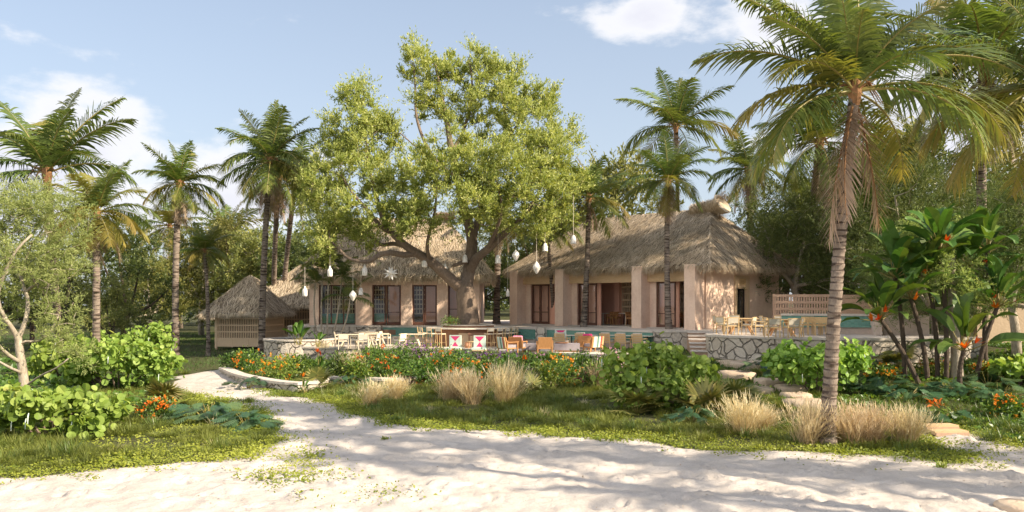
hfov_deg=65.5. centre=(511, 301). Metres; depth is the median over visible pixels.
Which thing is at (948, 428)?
stone slab
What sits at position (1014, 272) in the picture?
broadleaf tree
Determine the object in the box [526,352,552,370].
flowering bush
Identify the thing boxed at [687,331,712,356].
stone stairs
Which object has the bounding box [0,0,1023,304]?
sky
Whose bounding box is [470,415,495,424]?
strap leaf plant
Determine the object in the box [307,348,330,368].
paddle leaf plant
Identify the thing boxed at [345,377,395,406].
fountain grass
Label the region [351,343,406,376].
flowering bush
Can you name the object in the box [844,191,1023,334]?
feathery tree
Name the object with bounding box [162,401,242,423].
split leaf plant
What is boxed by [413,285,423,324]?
door
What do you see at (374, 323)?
door
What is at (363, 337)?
dining chair
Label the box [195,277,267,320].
thatched hut
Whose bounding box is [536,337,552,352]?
lounge chair
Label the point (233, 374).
stone kerb wall
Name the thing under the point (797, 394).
stepping stone
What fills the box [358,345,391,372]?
leafy shrub
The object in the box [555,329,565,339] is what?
patterned cushion
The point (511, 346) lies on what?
lounge chair
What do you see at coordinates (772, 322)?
dining chair
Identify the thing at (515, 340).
lounge chair
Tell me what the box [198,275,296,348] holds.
thatched hut
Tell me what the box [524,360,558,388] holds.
leafy shrub
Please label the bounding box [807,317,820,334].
dining chair
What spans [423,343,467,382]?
flowering bush
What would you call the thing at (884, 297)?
bird of paradise tree
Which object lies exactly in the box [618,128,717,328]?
coconut palm
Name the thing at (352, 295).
hanging lantern
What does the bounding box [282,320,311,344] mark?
paddle leaf plant
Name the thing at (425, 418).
fine lawn grass
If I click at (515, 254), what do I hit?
hanging lantern
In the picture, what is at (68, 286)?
broadleaf tree
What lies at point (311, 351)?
stone terrace wall
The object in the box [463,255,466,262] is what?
hanging lantern
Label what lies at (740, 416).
fountain grass
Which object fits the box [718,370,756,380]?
stepping stone
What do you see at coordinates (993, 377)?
split leaf plant
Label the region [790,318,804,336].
dining chair
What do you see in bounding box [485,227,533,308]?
broadleaf tree
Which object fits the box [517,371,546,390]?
palmetto
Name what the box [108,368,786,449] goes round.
mixed dry tufts
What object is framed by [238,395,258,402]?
grass tuft
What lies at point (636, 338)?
slat armchair
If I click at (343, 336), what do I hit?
dining chair
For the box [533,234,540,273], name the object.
hanging lantern
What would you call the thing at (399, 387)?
fountain grass
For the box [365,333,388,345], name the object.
dining table
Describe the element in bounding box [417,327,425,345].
bar stool
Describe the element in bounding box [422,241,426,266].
hanging lantern
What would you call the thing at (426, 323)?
door
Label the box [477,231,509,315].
broadleaf tree
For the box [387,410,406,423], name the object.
strap leaf plant
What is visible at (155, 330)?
sea grape bush
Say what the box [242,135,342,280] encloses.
coconut palm
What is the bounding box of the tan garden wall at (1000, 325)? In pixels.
[973,303,1023,342]
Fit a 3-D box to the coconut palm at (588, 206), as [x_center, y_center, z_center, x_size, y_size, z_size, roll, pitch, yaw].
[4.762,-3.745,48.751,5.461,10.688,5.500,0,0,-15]
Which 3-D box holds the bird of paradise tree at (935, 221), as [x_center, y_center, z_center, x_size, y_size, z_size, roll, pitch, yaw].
[15.900,-0.283,29.617,2.992,6.587,3.482,0,0,0]
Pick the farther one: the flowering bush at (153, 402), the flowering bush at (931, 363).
the flowering bush at (931, 363)
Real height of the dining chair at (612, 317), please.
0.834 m
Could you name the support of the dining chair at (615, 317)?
on the thatched pavilion at (715, 265)
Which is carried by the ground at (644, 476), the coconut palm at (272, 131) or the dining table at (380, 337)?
the coconut palm at (272, 131)
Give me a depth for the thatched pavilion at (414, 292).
51.57 m
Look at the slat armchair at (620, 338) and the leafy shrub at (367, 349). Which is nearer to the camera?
the leafy shrub at (367, 349)
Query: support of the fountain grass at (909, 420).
on the ground at (644, 476)
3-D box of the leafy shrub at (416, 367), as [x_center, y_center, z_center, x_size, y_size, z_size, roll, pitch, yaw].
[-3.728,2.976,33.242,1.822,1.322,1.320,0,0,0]
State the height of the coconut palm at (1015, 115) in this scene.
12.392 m
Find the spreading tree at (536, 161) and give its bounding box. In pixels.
[283,25,601,324]
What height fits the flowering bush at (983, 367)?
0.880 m
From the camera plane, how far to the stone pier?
46.16 m
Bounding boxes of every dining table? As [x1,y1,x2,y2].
[336,334,357,347]
[354,332,378,344]
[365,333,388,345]
[399,333,424,347]
[724,318,758,333]
[762,319,795,335]
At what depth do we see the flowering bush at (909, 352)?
32.42 m
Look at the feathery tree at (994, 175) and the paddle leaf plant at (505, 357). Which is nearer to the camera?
the paddle leaf plant at (505, 357)
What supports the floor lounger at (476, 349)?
on the terrace floor at (415, 343)
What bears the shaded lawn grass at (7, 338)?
on the ground at (644, 476)
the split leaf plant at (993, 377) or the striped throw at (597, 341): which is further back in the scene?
the striped throw at (597, 341)
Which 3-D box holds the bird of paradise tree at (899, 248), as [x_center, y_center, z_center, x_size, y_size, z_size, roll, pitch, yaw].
[14.217,-0.072,29.825,3.214,6.088,3.502,0,0,-31]
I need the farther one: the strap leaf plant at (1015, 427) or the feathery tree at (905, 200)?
the feathery tree at (905, 200)
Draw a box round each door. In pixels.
[373,285,385,324]
[387,285,400,324]
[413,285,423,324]
[425,285,436,324]
[448,285,456,323]
[532,285,539,323]
[540,284,548,323]
[578,284,582,324]
[587,283,596,324]
[657,282,664,326]
[670,282,675,327]
[737,289,744,323]
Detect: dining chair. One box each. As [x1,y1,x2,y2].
[338,334,348,349]
[350,333,363,348]
[358,334,368,349]
[365,329,375,342]
[368,333,380,347]
[379,331,390,345]
[393,333,406,346]
[607,312,618,324]
[610,312,621,324]
[625,312,631,324]
[712,315,725,331]
[715,317,731,334]
[723,317,738,334]
[729,315,741,330]
[741,317,756,334]
[752,317,767,335]
[759,316,769,331]
[764,318,780,337]
[783,318,800,337]
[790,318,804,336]
[800,317,813,334]
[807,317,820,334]
[814,317,826,335]
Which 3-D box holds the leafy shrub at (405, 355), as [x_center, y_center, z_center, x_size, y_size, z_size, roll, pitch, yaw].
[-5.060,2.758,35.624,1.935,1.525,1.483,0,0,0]
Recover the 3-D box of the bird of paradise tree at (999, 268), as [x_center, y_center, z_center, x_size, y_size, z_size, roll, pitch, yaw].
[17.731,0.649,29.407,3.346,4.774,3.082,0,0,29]
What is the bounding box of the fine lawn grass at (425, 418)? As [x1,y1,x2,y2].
[0,366,941,474]
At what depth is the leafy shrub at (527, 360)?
35.51 m
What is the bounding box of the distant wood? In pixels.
[8,206,853,328]
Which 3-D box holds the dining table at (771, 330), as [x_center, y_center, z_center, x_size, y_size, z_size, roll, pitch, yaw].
[12.018,1.181,35.578,1.500,0.770,0.800,0,0,6]
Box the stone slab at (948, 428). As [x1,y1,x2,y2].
[921,423,968,436]
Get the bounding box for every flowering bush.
[129,390,184,419]
[227,345,266,372]
[255,350,304,378]
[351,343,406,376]
[388,335,424,366]
[409,343,448,366]
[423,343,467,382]
[440,315,462,326]
[448,353,492,382]
[452,350,478,369]
[473,347,503,365]
[496,350,518,368]
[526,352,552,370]
[538,351,584,385]
[593,346,627,366]
[860,362,903,380]
[876,337,920,366]
[913,352,950,376]
[966,360,989,377]
[981,392,1023,417]
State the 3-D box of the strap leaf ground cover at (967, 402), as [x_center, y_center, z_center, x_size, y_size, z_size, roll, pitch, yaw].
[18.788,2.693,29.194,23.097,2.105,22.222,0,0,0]
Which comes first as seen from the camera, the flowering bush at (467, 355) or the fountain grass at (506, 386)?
the fountain grass at (506, 386)
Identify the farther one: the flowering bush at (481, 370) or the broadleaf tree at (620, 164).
the broadleaf tree at (620, 164)
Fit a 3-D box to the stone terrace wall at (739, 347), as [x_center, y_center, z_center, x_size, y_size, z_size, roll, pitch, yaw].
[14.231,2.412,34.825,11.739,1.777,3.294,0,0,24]
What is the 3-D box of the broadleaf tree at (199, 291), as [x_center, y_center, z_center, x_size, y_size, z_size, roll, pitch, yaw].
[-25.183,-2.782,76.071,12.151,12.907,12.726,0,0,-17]
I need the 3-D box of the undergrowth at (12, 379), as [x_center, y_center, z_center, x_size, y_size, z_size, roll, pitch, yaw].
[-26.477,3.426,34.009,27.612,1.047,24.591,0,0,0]
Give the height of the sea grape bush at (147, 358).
2.513 m
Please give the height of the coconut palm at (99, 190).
9.573 m
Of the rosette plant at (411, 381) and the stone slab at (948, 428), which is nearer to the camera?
the stone slab at (948, 428)
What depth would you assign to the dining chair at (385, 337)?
45.59 m
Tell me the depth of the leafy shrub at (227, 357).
38.72 m
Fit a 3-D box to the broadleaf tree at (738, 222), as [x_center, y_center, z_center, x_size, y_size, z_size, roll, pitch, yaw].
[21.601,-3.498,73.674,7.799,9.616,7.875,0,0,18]
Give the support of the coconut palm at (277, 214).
on the ground at (644, 476)
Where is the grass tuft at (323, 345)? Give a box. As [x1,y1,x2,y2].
[313,338,332,347]
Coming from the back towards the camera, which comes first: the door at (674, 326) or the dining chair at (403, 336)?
the door at (674, 326)
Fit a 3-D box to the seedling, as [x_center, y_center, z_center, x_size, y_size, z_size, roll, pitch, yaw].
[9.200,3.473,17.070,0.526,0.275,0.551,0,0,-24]
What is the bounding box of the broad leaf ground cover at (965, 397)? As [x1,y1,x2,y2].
[682,341,1023,444]
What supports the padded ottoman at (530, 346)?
on the terrace floor at (415, 343)
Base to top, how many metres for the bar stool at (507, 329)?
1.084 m
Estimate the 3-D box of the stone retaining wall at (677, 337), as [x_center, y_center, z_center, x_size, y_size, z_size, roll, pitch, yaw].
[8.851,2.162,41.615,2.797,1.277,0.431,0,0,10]
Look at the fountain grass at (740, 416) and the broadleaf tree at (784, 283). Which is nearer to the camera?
the fountain grass at (740, 416)
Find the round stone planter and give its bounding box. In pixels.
[263,337,334,360]
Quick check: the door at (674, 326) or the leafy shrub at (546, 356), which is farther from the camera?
the door at (674, 326)
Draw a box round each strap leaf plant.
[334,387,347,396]
[365,400,381,410]
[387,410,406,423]
[388,367,404,377]
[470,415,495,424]
[521,403,535,412]
[558,410,574,420]
[620,416,643,426]
[958,415,985,427]
[968,425,1015,441]
[987,415,1023,433]
[988,413,1017,426]
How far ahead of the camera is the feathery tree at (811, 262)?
55.46 m
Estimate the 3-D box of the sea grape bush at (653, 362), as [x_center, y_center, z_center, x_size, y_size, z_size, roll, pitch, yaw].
[4.862,2.300,26.018,4.042,2.622,3.020,0,0,-23]
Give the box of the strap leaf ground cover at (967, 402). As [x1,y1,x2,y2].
[678,341,1023,453]
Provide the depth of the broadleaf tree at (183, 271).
76.25 m
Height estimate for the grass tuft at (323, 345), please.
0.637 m
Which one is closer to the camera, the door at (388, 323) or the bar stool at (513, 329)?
the bar stool at (513, 329)
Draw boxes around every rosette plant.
[403,375,420,385]
[923,398,943,406]
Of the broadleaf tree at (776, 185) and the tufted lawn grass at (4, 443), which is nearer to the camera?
the tufted lawn grass at (4, 443)
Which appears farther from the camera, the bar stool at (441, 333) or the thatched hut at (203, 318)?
the thatched hut at (203, 318)
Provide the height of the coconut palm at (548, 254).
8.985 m
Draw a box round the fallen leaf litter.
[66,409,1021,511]
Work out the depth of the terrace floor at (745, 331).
43.91 m
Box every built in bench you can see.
[381,326,433,341]
[506,327,534,342]
[547,328,652,348]
[781,313,881,335]
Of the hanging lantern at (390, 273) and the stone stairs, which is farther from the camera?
the hanging lantern at (390, 273)
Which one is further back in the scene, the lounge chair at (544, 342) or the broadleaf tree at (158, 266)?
the broadleaf tree at (158, 266)
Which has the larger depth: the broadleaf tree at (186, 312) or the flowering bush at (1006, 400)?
the broadleaf tree at (186, 312)
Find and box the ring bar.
[427,324,509,346]
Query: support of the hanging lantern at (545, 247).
hanging from the spreading tree at (536, 161)
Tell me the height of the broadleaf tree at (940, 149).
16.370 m
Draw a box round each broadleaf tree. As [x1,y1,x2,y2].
[0,221,141,345]
[0,225,51,320]
[0,246,74,343]
[60,209,187,334]
[70,270,153,337]
[109,250,193,329]
[136,217,242,334]
[147,266,198,324]
[179,206,272,327]
[188,271,220,315]
[196,224,297,299]
[249,215,317,285]
[271,222,338,275]
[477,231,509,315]
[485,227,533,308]
[488,223,567,293]
[508,141,684,259]
[729,214,757,236]
[732,170,809,313]
[742,224,792,292]
[779,253,827,313]
[787,115,956,204]
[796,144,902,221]
[852,121,1008,222]
[945,128,1023,293]
[988,242,1023,302]
[991,167,1023,251]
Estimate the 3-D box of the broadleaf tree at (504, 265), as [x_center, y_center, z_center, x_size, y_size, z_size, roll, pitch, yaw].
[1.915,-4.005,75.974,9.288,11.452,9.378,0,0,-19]
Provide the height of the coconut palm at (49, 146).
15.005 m
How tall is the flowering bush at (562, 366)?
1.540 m
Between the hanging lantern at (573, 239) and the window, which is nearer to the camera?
the hanging lantern at (573, 239)
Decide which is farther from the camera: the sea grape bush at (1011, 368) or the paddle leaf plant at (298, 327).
the paddle leaf plant at (298, 327)
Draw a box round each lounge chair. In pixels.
[498,337,517,352]
[508,337,527,352]
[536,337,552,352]
[574,336,591,350]
[583,337,602,351]
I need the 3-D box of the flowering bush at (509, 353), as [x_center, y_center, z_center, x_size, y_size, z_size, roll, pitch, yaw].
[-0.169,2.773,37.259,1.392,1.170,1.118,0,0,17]
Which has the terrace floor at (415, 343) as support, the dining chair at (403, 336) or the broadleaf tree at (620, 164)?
the dining chair at (403, 336)
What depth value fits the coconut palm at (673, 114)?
61.50 m
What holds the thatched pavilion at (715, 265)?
on the terrace floor at (745, 331)
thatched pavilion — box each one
[287,210,500,334]
[501,190,796,329]
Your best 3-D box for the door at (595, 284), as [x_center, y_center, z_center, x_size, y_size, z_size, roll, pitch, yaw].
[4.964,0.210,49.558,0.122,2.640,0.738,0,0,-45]
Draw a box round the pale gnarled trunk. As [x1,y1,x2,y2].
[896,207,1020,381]
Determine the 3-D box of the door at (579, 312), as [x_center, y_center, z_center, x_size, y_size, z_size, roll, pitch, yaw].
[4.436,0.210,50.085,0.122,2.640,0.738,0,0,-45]
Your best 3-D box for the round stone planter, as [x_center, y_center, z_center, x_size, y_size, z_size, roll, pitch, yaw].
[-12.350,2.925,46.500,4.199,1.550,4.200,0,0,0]
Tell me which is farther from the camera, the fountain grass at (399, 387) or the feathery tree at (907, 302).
the feathery tree at (907, 302)
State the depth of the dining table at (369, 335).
46.61 m
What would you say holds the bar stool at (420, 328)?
on the terrace floor at (415, 343)
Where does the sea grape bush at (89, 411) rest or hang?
on the ground at (644, 476)
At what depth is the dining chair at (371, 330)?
48.98 m
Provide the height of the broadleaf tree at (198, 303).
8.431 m
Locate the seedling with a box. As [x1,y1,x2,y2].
[933,461,950,468]
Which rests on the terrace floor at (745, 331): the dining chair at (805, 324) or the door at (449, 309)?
the dining chair at (805, 324)
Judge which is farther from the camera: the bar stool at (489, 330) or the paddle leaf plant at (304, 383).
the bar stool at (489, 330)
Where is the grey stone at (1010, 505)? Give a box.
[993,498,1023,511]
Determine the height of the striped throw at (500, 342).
0.555 m
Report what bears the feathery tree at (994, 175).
on the ground at (644, 476)
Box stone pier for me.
[535,327,548,342]
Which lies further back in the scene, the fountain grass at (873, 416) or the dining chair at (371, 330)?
the dining chair at (371, 330)
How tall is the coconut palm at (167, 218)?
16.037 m
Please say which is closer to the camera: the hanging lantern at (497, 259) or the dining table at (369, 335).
the hanging lantern at (497, 259)
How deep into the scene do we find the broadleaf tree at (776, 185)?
60.64 m
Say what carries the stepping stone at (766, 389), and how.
on the ground at (644, 476)
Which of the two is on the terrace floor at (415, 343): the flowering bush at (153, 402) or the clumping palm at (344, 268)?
the clumping palm at (344, 268)
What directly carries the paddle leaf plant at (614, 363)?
on the ground at (644, 476)
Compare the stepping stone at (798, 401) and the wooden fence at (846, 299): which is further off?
the wooden fence at (846, 299)
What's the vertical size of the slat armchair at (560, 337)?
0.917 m
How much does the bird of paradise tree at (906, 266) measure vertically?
5.230 m
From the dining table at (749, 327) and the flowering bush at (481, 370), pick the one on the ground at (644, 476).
the flowering bush at (481, 370)
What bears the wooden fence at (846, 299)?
on the terrace floor at (745, 331)
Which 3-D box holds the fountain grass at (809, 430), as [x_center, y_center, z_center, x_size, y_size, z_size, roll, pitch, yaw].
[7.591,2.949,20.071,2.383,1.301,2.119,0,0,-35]
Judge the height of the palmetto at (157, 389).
1.220 m
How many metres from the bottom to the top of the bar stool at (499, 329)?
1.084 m
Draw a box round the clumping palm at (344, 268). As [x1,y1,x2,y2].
[290,236,374,343]
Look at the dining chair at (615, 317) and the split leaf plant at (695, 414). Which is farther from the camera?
the dining chair at (615, 317)
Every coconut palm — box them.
[0,87,137,345]
[33,159,162,385]
[131,139,227,354]
[138,194,208,327]
[171,222,233,355]
[180,198,272,266]
[215,100,326,356]
[231,134,325,284]
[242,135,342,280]
[469,183,528,323]
[505,189,584,307]
[544,155,638,326]
[613,67,738,208]
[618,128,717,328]
[689,0,1023,445]
[706,124,792,227]
[748,83,903,313]
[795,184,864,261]
[876,0,1023,207]
[906,0,1023,222]
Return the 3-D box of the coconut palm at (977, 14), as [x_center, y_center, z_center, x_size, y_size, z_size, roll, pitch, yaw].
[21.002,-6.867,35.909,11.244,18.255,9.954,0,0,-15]
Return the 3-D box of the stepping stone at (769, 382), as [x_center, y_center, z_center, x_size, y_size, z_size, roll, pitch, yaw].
[9.388,3.015,29.124,1.020,0.446,1.049,0,0,-2]
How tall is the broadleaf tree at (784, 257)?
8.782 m
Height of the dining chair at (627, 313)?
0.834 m
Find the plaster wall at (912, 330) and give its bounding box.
[883,315,928,334]
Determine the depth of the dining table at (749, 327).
37.70 m
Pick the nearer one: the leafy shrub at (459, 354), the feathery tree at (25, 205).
the feathery tree at (25, 205)
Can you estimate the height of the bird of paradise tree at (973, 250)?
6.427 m
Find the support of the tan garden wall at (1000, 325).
on the ground at (644, 476)
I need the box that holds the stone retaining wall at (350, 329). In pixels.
[288,325,381,341]
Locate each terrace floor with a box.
[304,320,949,340]
[333,342,628,353]
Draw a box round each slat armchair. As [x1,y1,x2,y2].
[554,332,569,342]
[575,332,584,349]
[599,332,614,348]
[615,333,630,349]
[631,333,647,347]
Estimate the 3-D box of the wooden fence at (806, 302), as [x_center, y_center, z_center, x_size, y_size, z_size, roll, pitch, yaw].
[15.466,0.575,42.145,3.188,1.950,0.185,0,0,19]
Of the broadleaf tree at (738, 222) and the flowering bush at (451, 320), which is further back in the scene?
the broadleaf tree at (738, 222)
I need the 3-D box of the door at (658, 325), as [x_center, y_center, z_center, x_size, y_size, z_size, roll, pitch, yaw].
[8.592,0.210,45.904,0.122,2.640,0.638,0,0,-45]
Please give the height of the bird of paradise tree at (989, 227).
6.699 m
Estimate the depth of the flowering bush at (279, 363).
35.09 m
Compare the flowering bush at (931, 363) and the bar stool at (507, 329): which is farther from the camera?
the bar stool at (507, 329)
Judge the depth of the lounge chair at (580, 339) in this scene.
40.93 m
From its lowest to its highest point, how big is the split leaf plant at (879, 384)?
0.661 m
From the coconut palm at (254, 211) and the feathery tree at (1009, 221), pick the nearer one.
the feathery tree at (1009, 221)
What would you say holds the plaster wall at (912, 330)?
on the terrace floor at (745, 331)
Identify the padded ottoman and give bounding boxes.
[523,343,540,351]
[554,343,579,351]
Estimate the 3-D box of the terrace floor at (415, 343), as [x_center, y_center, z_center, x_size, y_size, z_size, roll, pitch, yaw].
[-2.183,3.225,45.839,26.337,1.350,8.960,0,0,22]
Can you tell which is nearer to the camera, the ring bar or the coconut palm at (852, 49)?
the coconut palm at (852, 49)
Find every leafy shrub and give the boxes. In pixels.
[217,350,249,370]
[282,352,313,370]
[322,350,353,375]
[338,355,373,383]
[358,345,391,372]
[379,347,416,375]
[401,357,443,384]
[439,348,477,373]
[475,354,510,383]
[509,350,545,376]
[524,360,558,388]
[537,350,562,371]
[559,349,595,375]
[578,355,611,387]
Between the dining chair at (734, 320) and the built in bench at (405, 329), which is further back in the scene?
the built in bench at (405, 329)
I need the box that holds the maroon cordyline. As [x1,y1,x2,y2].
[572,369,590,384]
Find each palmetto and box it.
[136,375,191,404]
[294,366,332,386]
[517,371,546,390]
[605,381,675,415]
[665,375,735,413]
[711,377,765,404]
[769,398,801,423]
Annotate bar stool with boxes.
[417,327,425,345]
[419,327,429,346]
[426,328,437,346]
[435,328,445,347]
[484,328,494,347]
[492,328,502,342]
[499,327,510,336]
[505,327,515,336]
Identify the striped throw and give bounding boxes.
[496,337,505,348]
[591,336,603,347]
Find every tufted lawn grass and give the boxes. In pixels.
[0,352,931,472]
[0,392,186,447]
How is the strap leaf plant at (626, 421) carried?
on the ground at (644, 476)
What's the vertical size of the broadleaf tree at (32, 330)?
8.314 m
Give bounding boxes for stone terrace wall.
[302,346,689,365]
[705,333,988,366]
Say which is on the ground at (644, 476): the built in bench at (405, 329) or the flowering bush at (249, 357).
the flowering bush at (249, 357)
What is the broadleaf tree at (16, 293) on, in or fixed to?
on the ground at (644, 476)
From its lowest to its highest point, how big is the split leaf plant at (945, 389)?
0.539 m
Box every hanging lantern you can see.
[302,286,306,296]
[327,266,332,276]
[349,290,356,300]
[362,264,366,275]
[384,267,397,279]
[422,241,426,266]
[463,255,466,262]
[495,255,500,263]
[512,250,518,260]
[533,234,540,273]
[542,243,547,250]
[570,193,575,243]
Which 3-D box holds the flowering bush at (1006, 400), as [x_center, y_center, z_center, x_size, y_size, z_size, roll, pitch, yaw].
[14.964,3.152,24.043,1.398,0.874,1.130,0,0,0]
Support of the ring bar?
on the terrace floor at (415, 343)
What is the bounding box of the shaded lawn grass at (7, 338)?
[0,331,409,394]
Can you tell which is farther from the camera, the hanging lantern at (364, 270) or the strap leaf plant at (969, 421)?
the hanging lantern at (364, 270)
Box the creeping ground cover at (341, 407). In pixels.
[0,387,1023,509]
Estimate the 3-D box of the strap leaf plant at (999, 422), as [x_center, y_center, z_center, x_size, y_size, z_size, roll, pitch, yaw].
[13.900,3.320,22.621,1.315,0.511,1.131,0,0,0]
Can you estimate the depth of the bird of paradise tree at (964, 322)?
27.14 m
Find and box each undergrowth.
[0,356,177,427]
[239,345,688,383]
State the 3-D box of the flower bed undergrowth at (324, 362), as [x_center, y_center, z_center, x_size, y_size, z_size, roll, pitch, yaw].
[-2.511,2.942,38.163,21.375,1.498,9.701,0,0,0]
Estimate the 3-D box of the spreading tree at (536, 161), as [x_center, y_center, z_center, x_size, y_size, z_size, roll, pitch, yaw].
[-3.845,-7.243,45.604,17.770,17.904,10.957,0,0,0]
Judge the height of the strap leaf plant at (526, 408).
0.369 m
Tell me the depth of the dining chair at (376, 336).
42.98 m
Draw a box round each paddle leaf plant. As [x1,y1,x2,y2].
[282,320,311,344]
[289,372,316,392]
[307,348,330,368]
[310,330,327,346]
[501,352,514,367]
[511,355,533,379]
[610,361,618,383]
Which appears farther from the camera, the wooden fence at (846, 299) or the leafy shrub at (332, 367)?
the wooden fence at (846, 299)
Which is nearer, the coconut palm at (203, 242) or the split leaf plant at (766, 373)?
the split leaf plant at (766, 373)
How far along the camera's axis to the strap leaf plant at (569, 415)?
23.84 m
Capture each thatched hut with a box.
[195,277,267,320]
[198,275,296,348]
[268,265,308,336]
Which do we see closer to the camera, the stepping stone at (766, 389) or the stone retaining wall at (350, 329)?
the stepping stone at (766, 389)
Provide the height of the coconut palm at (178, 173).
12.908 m
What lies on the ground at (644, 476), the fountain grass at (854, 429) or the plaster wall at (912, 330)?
the fountain grass at (854, 429)
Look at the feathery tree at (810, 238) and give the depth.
46.34 m
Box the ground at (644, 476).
[0,304,1023,511]
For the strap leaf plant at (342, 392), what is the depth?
30.10 m
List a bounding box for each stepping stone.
[717,360,762,369]
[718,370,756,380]
[753,377,784,387]
[754,385,774,394]
[774,384,807,391]
[779,391,812,398]
[781,398,821,408]
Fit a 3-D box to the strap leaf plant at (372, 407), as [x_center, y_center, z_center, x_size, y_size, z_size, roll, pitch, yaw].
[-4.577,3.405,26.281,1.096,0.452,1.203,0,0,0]
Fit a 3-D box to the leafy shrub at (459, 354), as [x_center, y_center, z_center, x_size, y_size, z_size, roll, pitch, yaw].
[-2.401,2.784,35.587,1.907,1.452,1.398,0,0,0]
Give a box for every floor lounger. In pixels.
[446,347,462,350]
[471,347,486,350]
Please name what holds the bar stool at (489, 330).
on the terrace floor at (415, 343)
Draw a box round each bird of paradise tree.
[841,263,931,383]
[847,218,945,377]
[856,242,965,380]
[874,226,978,379]
[895,203,991,379]
[907,292,1023,393]
[942,254,1023,381]
[943,208,1023,341]
[957,203,1023,375]
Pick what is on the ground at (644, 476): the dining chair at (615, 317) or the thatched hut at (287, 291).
the thatched hut at (287, 291)
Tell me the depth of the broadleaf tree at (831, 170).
63.51 m
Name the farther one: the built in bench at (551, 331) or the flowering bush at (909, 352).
the built in bench at (551, 331)
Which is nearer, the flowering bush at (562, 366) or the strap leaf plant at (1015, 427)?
the strap leaf plant at (1015, 427)
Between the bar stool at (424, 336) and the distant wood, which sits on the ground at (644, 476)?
the distant wood
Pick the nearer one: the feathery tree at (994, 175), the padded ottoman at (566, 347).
the padded ottoman at (566, 347)
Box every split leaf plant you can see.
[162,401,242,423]
[211,410,286,432]
[221,376,267,389]
[328,375,371,386]
[661,405,717,423]
[738,357,771,376]
[849,375,922,393]
[870,353,901,363]
[873,384,944,400]
[907,379,994,397]
[911,408,974,422]
[952,368,1023,387]
[953,381,1023,402]
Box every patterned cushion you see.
[449,335,460,346]
[474,335,485,347]
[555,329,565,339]
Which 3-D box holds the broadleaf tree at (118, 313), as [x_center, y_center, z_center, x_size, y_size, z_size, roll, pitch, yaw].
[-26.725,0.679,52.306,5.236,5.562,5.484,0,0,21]
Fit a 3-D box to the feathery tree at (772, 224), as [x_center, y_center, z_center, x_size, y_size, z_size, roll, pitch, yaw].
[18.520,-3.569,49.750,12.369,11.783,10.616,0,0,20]
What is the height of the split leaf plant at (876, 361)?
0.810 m
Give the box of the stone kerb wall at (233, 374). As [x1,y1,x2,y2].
[219,367,434,391]
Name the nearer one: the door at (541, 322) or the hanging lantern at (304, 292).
the hanging lantern at (304, 292)
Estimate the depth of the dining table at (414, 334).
44.04 m
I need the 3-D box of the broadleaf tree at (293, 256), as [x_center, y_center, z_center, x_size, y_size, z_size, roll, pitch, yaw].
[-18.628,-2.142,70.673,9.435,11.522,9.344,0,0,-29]
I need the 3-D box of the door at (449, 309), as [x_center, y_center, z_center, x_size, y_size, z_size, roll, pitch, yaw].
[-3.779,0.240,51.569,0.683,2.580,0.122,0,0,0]
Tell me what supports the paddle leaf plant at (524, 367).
on the ground at (644, 476)
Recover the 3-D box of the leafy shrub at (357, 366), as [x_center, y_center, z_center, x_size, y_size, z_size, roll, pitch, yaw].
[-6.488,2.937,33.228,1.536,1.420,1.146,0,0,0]
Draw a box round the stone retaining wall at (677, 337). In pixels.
[654,330,696,349]
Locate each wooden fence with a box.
[773,294,828,329]
[841,295,926,331]
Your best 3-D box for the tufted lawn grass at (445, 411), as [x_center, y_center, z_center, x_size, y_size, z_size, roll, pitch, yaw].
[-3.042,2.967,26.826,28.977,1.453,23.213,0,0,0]
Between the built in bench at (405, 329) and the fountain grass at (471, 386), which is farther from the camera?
the built in bench at (405, 329)
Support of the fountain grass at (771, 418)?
on the ground at (644, 476)
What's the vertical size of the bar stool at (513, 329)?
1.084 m
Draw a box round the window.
[319,285,354,324]
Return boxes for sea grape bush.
[0,382,135,439]
[27,331,88,378]
[58,329,187,388]
[115,321,177,362]
[590,331,723,411]
[759,336,874,392]
[987,352,1023,385]
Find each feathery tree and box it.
[0,168,102,385]
[724,166,884,313]
[768,175,937,310]
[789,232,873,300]
[795,127,1013,298]
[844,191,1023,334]
[898,261,1021,331]
[914,149,1022,259]
[924,162,1023,354]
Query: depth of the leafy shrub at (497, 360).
33.38 m
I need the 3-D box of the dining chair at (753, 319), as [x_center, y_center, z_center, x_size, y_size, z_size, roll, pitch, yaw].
[10.926,1.131,36.687,0.561,0.834,0.545,0,0,38]
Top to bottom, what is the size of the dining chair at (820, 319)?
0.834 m
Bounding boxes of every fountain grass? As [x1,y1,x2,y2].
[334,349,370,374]
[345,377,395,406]
[372,373,415,399]
[427,366,489,400]
[440,366,498,404]
[482,358,537,402]
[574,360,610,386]
[702,389,785,434]
[741,402,784,430]
[773,391,866,445]
[816,399,891,443]
[844,399,907,444]
[876,402,942,442]

